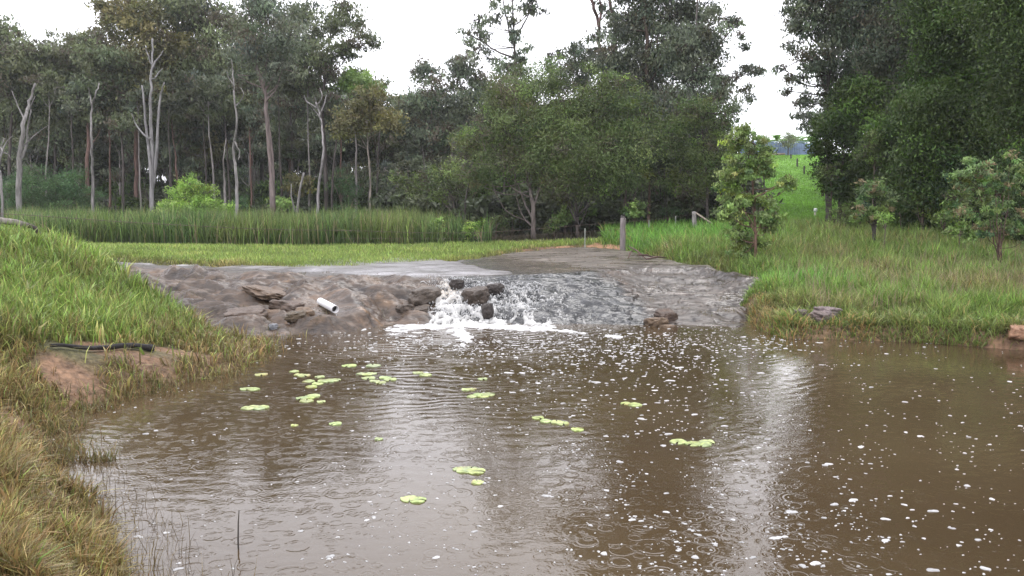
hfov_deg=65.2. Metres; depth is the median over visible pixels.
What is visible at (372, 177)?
forest shrub
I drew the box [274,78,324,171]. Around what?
forest gum
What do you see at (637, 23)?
gum tree
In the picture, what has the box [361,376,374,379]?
lily pad
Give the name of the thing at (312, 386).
lily pad
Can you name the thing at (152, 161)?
dead tree
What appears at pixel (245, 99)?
forest gum
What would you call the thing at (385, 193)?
forest shrub
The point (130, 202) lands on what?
forest shrub
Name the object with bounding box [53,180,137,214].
forest shrub
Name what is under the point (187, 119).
slender tree
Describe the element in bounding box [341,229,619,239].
fence wire
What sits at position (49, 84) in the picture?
slender tree
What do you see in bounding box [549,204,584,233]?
shrub
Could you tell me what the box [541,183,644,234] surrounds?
forest shrub
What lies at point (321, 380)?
lily pad
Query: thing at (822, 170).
shrub
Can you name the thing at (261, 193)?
forest shrub
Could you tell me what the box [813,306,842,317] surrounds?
boulder
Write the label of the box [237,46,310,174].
forest gum
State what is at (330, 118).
slender tree
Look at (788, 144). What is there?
tree
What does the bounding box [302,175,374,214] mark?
forest shrub
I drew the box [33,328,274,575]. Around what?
shore stalks
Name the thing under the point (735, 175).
sapling
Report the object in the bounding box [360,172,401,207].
forest shrub
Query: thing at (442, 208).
forest shrub
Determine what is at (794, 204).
hill grass
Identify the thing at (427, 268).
creek water
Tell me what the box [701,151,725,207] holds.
slender tree
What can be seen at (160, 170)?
forest gum
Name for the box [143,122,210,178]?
young gum
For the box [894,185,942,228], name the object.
shrub
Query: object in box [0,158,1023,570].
ground
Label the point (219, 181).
shrub
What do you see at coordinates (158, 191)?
forest shrub
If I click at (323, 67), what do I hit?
gum tree
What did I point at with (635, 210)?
shrub
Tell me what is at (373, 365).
lily pad
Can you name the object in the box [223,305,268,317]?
boulder
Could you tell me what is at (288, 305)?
boulder
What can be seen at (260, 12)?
gum tree
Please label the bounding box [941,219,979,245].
shrub
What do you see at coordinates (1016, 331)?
boulder
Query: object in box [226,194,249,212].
shrub
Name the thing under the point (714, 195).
forest shrub
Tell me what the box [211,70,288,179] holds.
gum tree
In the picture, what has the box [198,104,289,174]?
forest gum
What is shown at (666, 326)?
boulder
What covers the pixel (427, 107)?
gum tree
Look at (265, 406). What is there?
lily pad
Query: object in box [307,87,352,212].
slender tree
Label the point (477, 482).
lily pad
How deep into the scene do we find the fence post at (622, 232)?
25.88 m
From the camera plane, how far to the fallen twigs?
21.05 m
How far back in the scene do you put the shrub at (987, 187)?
16.35 m
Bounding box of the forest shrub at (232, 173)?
[208,164,261,184]
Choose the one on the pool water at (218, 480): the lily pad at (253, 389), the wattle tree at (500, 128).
the lily pad at (253, 389)
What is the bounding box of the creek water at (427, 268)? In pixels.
[118,257,511,276]
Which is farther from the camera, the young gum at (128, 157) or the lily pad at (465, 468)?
the young gum at (128, 157)
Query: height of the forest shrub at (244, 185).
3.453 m
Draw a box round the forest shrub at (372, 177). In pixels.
[360,165,380,188]
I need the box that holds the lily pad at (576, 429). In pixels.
[571,427,583,431]
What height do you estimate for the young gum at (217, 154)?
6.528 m
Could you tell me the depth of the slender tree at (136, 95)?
48.92 m
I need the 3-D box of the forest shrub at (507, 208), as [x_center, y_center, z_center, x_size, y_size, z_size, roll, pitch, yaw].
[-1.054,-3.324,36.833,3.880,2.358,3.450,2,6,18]
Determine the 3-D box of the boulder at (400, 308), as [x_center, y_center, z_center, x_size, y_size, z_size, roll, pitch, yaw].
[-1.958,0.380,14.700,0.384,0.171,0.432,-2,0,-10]
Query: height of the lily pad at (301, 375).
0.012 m
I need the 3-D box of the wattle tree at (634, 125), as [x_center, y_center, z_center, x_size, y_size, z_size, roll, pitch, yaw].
[4.865,-5.438,32.773,3.455,6.888,4.403,-5,8,-44]
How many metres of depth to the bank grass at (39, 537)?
8.74 m
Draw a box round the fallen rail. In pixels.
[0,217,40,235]
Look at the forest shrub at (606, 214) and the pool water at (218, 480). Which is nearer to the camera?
the pool water at (218, 480)
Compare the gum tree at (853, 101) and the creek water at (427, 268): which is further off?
the gum tree at (853, 101)
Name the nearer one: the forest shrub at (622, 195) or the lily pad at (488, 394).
the lily pad at (488, 394)
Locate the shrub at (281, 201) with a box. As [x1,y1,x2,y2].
[264,195,295,212]
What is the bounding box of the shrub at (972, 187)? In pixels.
[935,178,983,235]
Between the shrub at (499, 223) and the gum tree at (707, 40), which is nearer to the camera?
the shrub at (499, 223)
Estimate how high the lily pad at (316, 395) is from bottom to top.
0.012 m
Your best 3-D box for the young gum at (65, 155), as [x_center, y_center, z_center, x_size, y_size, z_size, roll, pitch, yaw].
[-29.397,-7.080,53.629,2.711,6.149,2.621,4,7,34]
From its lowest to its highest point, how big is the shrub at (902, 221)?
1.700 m
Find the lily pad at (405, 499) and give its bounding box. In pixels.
[400,495,416,502]
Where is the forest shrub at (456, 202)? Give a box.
[445,182,485,217]
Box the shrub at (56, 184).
[0,157,109,215]
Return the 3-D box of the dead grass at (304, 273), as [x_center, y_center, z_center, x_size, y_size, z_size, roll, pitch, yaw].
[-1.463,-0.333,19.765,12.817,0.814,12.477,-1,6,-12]
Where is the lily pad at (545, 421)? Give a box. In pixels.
[540,419,550,422]
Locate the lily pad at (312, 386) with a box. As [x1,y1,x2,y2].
[305,385,316,387]
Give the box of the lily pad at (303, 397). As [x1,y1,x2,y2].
[296,396,308,399]
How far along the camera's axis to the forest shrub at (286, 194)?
51.41 m
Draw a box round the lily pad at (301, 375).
[297,374,309,376]
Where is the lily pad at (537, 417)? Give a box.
[532,416,543,419]
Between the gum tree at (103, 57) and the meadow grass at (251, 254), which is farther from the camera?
the gum tree at (103, 57)
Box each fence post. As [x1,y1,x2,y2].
[584,228,585,246]
[620,215,625,250]
[692,211,712,226]
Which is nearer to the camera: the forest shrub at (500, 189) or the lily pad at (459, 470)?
the lily pad at (459, 470)
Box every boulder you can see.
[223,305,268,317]
[241,285,286,300]
[268,299,303,311]
[268,323,277,329]
[284,310,306,322]
[295,307,314,316]
[395,304,414,312]
[407,285,441,305]
[413,304,429,312]
[449,279,464,289]
[461,286,489,305]
[481,303,493,318]
[486,283,504,294]
[643,317,668,326]
[653,308,677,320]
[659,324,674,327]
[793,309,808,317]
[807,310,831,322]
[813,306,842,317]
[1007,323,1023,339]
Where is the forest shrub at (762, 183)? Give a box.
[677,168,766,191]
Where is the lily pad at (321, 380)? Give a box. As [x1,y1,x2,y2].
[317,379,330,382]
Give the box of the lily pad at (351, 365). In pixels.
[342,364,356,366]
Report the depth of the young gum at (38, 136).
52.30 m
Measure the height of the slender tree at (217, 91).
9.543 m
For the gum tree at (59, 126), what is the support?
on the ground at (72, 372)
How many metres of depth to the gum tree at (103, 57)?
48.40 m
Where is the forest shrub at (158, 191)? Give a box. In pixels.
[128,170,169,203]
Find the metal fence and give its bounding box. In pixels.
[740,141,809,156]
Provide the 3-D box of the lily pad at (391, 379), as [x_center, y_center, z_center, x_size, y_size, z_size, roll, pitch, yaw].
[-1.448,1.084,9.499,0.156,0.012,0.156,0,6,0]
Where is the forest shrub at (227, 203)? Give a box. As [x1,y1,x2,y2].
[209,192,247,212]
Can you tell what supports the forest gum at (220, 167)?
on the ground at (72, 372)
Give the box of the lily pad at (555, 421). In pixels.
[551,420,563,423]
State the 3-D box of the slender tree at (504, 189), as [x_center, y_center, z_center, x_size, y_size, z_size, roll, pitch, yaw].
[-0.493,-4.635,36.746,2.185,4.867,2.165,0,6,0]
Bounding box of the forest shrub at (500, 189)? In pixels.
[459,158,553,208]
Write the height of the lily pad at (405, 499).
0.012 m
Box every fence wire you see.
[0,212,614,232]
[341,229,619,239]
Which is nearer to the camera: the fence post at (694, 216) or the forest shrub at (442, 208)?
the fence post at (694, 216)
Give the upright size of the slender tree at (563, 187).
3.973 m
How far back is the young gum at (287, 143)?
52.92 m
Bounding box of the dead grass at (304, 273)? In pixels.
[176,248,742,328]
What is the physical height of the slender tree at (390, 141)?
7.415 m
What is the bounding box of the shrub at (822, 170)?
[813,161,847,220]
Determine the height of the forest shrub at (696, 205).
3.663 m
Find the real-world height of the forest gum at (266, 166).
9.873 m
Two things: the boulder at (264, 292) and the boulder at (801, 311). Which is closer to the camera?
the boulder at (801, 311)
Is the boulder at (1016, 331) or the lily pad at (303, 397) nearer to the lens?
the lily pad at (303, 397)
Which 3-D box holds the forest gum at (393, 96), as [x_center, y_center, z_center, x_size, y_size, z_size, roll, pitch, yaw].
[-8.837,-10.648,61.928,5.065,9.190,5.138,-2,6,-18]
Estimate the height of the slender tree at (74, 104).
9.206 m
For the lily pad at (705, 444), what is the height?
0.012 m
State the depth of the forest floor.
33.11 m
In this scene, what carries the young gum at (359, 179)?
on the ground at (72, 372)
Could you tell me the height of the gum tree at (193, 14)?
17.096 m
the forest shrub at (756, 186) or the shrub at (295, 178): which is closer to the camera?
the forest shrub at (756, 186)
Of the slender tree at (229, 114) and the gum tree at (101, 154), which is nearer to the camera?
the slender tree at (229, 114)
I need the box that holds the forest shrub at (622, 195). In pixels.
[568,170,673,207]
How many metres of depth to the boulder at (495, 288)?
15.41 m
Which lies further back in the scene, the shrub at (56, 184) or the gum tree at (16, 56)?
the gum tree at (16, 56)
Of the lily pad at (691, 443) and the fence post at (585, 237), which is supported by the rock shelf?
the fence post at (585, 237)
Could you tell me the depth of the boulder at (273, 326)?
13.13 m
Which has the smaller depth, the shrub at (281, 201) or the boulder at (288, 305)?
the boulder at (288, 305)
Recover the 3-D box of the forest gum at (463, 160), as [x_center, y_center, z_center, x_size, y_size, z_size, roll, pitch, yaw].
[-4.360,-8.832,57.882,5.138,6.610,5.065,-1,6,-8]
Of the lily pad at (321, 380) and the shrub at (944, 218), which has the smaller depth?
the lily pad at (321, 380)
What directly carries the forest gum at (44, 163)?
on the ground at (72, 372)
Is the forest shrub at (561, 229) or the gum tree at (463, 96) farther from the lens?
the gum tree at (463, 96)
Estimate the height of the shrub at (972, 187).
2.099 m
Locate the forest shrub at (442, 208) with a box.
[421,142,482,220]
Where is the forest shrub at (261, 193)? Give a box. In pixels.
[231,167,298,212]
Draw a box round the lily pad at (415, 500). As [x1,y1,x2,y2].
[409,496,426,503]
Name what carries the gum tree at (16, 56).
on the ground at (72, 372)
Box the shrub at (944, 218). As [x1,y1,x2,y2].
[927,197,966,236]
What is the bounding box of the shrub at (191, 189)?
[152,171,240,216]
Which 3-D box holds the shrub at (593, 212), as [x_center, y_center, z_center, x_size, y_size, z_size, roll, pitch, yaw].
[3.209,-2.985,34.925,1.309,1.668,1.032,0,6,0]
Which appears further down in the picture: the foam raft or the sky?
the foam raft
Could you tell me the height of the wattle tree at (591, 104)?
7.702 m
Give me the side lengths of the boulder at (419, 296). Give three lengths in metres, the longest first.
0.662 x 0.540 x 0.360 m
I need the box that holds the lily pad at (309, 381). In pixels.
[302,379,314,382]
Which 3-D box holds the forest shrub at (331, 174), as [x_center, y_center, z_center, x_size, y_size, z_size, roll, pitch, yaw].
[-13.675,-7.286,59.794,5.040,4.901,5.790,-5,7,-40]
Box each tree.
[0,14,70,213]
[0,116,83,196]
[0,136,12,225]
[12,83,47,211]
[13,27,99,193]
[17,65,105,188]
[18,67,76,191]
[53,82,96,206]
[58,26,147,208]
[65,109,164,184]
[78,0,208,199]
[82,83,126,210]
[88,83,99,214]
[99,107,142,213]
[117,79,159,211]
[132,38,164,210]
[132,99,210,186]
[140,65,195,201]
[146,0,254,181]
[156,87,202,185]
[181,71,239,197]
[182,68,229,191]
[201,94,243,202]
[202,120,228,142]
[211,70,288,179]
[215,0,317,217]
[223,139,226,204]
[227,60,243,213]
[237,99,274,207]
[247,12,322,172]
[257,68,312,197]
[267,0,383,213]
[290,53,322,206]
[290,173,304,212]
[295,99,372,173]
[304,89,326,213]
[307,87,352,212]
[314,104,354,203]
[325,78,409,210]
[328,65,387,212]
[349,74,412,181]
[360,107,401,197]
[386,154,438,185]
[387,154,478,220]
[389,53,476,171]
[422,48,504,167]
[424,154,452,179]
[442,55,585,238]
[454,0,550,147]
[481,137,517,234]
[516,52,640,237]
[536,30,608,132]
[539,159,577,232]
[580,0,735,174]
[586,0,621,126]
[590,72,679,217]
[629,145,668,222]
[632,133,668,202]
[650,87,750,221]
[652,0,767,179]
[658,149,677,177]
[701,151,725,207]
[769,0,882,221]
[776,130,798,155]
[796,67,900,223]
[833,0,929,142]
[848,86,920,226]
[865,0,1022,232]
[917,0,1023,242]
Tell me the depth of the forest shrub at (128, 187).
55.56 m
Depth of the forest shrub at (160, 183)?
56.95 m
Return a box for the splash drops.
[412,275,563,320]
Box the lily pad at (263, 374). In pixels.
[255,373,267,375]
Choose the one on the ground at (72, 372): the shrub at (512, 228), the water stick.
the shrub at (512, 228)
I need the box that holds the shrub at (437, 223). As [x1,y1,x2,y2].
[426,216,446,234]
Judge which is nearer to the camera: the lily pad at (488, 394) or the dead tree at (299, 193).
the lily pad at (488, 394)
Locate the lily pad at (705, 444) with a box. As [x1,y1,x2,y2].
[694,441,711,446]
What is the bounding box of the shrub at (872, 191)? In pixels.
[850,176,899,240]
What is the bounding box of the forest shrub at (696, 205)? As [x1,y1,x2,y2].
[622,165,715,221]
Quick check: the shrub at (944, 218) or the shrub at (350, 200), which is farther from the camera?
the shrub at (350, 200)
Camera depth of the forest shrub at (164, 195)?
50.86 m
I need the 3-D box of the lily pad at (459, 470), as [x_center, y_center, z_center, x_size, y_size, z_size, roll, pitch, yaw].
[-0.360,1.406,6.189,0.153,0.012,0.151,0,6,0]
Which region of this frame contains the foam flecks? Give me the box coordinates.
[51,326,1023,575]
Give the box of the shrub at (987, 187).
[940,149,1023,261]
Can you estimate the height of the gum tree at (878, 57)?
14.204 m
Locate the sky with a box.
[0,0,863,181]
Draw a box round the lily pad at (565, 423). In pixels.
[557,421,569,425]
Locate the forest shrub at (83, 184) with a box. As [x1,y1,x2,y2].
[64,175,90,194]
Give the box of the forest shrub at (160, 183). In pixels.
[117,165,175,193]
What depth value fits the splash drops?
15.09 m
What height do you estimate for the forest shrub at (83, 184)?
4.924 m
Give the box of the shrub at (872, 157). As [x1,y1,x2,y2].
[849,127,896,223]
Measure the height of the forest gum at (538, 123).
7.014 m
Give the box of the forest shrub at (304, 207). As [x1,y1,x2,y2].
[245,189,321,216]
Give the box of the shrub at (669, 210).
[657,203,683,223]
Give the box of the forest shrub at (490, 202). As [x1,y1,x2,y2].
[453,163,584,236]
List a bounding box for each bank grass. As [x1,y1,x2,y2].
[0,218,282,575]
[598,212,1023,349]
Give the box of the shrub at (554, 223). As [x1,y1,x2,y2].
[538,212,562,237]
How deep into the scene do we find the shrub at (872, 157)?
26.01 m
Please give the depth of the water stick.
4.74 m
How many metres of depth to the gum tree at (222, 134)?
57.64 m
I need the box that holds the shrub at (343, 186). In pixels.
[324,165,363,213]
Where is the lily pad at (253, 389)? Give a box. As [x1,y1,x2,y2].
[246,387,259,390]
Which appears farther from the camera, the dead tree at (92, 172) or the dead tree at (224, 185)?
the dead tree at (224, 185)
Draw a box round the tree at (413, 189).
[387,154,478,220]
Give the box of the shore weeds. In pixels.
[9,325,308,462]
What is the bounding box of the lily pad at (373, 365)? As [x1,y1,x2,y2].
[366,364,380,366]
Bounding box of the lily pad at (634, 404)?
[628,402,641,406]
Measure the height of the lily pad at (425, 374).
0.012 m
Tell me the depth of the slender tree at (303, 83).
48.88 m
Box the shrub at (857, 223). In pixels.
[845,208,876,231]
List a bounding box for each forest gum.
[0,104,98,184]
[1,161,13,175]
[35,135,84,191]
[146,164,166,179]
[155,125,226,177]
[164,170,182,183]
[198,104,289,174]
[205,50,270,169]
[219,11,255,175]
[233,163,265,180]
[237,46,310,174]
[253,159,298,179]
[260,34,285,180]
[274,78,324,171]
[275,106,331,175]
[352,155,375,172]
[376,91,415,162]
[376,115,447,162]
[407,87,437,151]
[426,148,478,167]
[469,82,538,162]
[515,102,564,169]
[564,107,630,155]
[685,119,741,152]
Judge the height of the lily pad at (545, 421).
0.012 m
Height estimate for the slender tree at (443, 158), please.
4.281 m
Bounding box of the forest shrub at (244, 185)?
[234,176,263,186]
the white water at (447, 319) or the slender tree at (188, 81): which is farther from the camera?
the slender tree at (188, 81)
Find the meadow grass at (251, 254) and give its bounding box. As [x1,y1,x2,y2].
[84,236,660,266]
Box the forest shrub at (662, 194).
[605,178,691,222]
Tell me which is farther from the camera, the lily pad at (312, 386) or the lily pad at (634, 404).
the lily pad at (312, 386)
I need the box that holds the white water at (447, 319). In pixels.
[418,279,617,325]
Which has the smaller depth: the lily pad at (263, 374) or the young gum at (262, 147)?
the lily pad at (263, 374)
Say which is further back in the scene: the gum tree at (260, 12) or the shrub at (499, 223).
the gum tree at (260, 12)
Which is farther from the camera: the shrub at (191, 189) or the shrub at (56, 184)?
the shrub at (56, 184)
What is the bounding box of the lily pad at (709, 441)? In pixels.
[699,439,714,443]
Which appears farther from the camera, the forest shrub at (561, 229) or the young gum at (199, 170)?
the young gum at (199, 170)
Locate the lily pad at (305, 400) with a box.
[299,399,313,402]
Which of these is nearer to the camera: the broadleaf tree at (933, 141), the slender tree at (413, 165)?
the broadleaf tree at (933, 141)
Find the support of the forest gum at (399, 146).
on the ground at (72, 372)
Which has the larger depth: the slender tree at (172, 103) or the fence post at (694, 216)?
the slender tree at (172, 103)
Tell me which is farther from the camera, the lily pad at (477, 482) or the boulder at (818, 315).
the boulder at (818, 315)
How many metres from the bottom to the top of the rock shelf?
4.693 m
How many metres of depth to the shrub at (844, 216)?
26.80 m
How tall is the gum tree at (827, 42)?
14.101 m
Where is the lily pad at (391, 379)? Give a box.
[384,378,396,380]
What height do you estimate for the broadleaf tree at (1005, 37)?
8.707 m
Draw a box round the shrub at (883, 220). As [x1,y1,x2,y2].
[874,212,899,247]
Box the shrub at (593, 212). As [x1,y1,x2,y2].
[580,200,598,233]
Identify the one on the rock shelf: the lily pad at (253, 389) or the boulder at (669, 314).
the boulder at (669, 314)
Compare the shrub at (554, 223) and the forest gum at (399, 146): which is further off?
the forest gum at (399, 146)
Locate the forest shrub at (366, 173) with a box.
[350,168,374,178]
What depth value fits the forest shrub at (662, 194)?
36.04 m
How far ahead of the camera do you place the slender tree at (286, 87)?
48.64 m
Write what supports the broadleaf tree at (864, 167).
on the ground at (72, 372)
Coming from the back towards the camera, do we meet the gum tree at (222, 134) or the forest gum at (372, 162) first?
the forest gum at (372, 162)
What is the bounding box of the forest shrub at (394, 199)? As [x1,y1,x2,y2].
[365,166,435,215]
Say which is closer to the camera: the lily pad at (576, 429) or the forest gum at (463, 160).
the lily pad at (576, 429)
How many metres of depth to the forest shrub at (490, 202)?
34.92 m
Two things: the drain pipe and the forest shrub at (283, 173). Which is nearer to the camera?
the drain pipe
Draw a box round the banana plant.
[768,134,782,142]
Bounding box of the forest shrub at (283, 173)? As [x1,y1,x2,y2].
[275,168,308,180]
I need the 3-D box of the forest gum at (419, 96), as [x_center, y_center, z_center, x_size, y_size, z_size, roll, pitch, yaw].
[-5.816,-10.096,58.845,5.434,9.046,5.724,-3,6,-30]
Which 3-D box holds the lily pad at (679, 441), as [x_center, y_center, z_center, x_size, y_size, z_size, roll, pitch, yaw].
[1.442,1.333,6.944,0.148,0.012,0.151,0,6,0]
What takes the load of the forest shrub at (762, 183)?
on the ground at (72, 372)
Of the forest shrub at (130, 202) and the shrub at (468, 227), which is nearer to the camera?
the shrub at (468, 227)
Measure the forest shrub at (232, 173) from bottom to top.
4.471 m
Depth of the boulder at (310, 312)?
13.68 m
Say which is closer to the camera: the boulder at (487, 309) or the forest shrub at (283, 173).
the boulder at (487, 309)
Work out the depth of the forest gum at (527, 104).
51.45 m
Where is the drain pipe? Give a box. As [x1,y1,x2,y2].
[317,298,338,312]
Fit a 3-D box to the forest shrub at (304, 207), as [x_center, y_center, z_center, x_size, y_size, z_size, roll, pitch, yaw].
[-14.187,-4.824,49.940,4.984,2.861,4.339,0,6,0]
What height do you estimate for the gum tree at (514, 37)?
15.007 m
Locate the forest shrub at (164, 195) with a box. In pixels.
[138,177,213,210]
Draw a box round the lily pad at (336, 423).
[329,421,341,425]
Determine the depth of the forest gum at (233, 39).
66.30 m
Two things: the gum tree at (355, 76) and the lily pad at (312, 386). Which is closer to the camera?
the lily pad at (312, 386)
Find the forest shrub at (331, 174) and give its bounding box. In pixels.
[306,161,365,192]
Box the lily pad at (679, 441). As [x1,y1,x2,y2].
[669,439,686,444]
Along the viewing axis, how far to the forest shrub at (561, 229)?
36.07 m
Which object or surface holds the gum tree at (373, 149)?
on the ground at (72, 372)
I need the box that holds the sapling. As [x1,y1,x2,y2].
[709,122,803,261]
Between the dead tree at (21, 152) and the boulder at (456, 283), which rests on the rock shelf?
the boulder at (456, 283)
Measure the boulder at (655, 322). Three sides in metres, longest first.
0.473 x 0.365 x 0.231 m
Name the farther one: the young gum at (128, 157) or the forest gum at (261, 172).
the forest gum at (261, 172)
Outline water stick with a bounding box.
[237,510,239,549]
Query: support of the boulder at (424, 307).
on the rock shelf
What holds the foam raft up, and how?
on the pool water at (218, 480)
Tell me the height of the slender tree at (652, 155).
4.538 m
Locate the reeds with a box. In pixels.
[1,198,495,245]
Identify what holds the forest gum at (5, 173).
on the ground at (72, 372)
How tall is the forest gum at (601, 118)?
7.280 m
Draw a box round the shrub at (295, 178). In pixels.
[280,171,316,198]
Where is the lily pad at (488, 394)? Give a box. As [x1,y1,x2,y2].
[481,392,494,395]
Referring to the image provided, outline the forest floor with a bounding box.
[466,219,732,240]
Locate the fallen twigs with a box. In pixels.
[628,246,666,259]
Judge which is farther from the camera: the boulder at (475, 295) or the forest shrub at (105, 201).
the forest shrub at (105, 201)
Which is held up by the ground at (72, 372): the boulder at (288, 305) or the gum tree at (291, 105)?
the gum tree at (291, 105)
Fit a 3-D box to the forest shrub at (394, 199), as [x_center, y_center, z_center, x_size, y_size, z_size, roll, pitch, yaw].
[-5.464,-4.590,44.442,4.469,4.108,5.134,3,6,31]
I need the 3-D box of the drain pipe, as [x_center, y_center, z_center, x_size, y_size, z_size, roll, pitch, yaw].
[-3.238,0.304,14.057,0.132,0.198,0.758,-4,7,-33]
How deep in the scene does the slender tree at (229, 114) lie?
49.93 m
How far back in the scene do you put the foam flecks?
7.10 m
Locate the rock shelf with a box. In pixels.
[117,247,758,336]
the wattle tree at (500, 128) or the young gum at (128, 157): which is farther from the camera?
the young gum at (128, 157)
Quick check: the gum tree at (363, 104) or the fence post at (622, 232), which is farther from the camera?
the gum tree at (363, 104)
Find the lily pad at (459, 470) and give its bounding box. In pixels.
[456,467,474,473]
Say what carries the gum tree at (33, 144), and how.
on the ground at (72, 372)
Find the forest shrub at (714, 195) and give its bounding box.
[685,183,783,222]
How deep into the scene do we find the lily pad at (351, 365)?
10.34 m
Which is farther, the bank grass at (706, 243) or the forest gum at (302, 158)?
the forest gum at (302, 158)
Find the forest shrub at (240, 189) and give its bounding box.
[210,165,268,202]
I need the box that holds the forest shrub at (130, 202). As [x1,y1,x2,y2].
[107,191,147,214]
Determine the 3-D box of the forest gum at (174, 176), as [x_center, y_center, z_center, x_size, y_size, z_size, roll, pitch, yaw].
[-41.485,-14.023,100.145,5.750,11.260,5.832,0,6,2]
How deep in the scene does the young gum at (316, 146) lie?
51.05 m
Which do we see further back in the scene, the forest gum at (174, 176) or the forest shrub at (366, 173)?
the forest gum at (174, 176)
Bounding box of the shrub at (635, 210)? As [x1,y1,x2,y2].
[615,198,649,226]
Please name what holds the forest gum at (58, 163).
on the ground at (72, 372)
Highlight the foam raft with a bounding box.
[363,322,628,348]
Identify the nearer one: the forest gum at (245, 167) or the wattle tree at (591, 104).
the wattle tree at (591, 104)
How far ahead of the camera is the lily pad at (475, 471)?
6.13 m
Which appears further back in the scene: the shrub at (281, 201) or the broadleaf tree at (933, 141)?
the shrub at (281, 201)
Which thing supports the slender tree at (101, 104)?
on the ground at (72, 372)
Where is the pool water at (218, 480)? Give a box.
[42,320,1023,575]
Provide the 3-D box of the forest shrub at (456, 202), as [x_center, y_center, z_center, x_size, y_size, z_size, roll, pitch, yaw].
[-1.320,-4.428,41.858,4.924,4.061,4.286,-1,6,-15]
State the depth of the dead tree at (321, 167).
41.30 m
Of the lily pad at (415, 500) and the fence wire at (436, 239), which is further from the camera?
the fence wire at (436, 239)
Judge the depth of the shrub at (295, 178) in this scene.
48.38 m
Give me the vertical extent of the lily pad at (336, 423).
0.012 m
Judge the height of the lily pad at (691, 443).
0.012 m
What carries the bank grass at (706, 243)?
on the ground at (72, 372)
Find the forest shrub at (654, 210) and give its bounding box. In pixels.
[613,175,701,226]
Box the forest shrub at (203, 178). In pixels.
[169,166,209,197]
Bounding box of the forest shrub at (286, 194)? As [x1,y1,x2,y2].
[268,169,328,203]
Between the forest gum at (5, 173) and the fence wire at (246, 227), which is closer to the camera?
the fence wire at (246, 227)
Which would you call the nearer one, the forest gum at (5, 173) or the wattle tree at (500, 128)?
the wattle tree at (500, 128)
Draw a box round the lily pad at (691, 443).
[685,441,700,446]
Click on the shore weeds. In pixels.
(73, 448)
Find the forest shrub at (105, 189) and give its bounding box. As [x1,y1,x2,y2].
[80,173,127,197]
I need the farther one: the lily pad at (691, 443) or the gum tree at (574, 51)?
the gum tree at (574, 51)
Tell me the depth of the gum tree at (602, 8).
44.57 m
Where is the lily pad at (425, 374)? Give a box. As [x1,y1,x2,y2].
[419,373,431,375]
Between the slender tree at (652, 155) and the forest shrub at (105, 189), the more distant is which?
the forest shrub at (105, 189)
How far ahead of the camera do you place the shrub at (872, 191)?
20.75 m
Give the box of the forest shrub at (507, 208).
[466,192,516,233]
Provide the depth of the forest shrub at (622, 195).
36.61 m
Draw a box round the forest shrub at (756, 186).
[700,160,766,218]
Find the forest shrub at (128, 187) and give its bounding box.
[96,164,168,199]
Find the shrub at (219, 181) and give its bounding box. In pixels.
[196,168,231,196]
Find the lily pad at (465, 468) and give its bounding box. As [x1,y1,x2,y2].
[463,466,479,471]
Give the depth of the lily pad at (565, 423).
7.52 m
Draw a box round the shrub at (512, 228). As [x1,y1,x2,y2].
[496,209,526,236]
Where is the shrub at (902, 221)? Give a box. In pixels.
[890,194,924,229]
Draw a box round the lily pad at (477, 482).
[471,479,483,484]
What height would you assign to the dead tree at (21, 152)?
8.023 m
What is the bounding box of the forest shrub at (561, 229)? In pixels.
[490,171,574,235]
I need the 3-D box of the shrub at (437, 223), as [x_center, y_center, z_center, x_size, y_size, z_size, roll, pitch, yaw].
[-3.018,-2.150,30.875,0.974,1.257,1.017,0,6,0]
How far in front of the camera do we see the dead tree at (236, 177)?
33.80 m
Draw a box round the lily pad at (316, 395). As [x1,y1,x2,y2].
[305,394,319,396]
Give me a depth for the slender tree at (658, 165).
34.41 m
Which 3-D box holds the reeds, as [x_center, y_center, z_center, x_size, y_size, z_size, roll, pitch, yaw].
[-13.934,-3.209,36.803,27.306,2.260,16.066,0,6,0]
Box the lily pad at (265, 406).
[254,405,268,408]
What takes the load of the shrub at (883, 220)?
on the ground at (72, 372)
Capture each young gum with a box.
[3,125,59,178]
[54,137,90,184]
[98,129,147,211]
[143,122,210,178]
[177,139,211,182]
[193,130,236,185]
[222,130,266,185]
[272,120,328,175]
[309,131,367,197]
[328,164,368,208]
[368,159,409,192]
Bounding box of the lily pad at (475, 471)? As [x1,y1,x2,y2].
[467,468,484,474]
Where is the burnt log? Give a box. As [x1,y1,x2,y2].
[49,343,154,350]
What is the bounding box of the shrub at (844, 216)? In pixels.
[825,201,860,227]
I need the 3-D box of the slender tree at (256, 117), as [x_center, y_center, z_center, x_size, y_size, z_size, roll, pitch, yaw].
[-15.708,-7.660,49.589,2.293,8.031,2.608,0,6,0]
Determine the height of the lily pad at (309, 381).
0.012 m
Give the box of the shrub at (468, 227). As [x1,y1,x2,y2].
[459,217,487,241]
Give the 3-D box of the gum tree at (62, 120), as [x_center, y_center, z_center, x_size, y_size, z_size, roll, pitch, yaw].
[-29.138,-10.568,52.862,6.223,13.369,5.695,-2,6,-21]
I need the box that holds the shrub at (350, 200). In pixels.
[331,189,365,212]
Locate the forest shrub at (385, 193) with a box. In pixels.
[375,158,440,199]
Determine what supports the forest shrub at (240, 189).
on the ground at (72, 372)
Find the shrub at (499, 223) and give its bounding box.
[488,213,510,235]
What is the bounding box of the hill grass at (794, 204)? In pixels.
[744,153,858,223]
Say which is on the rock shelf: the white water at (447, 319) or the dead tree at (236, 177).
the white water at (447, 319)
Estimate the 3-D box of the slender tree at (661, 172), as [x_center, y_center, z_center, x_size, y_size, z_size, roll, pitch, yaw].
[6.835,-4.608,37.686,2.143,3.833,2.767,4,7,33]
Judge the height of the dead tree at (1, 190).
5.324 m

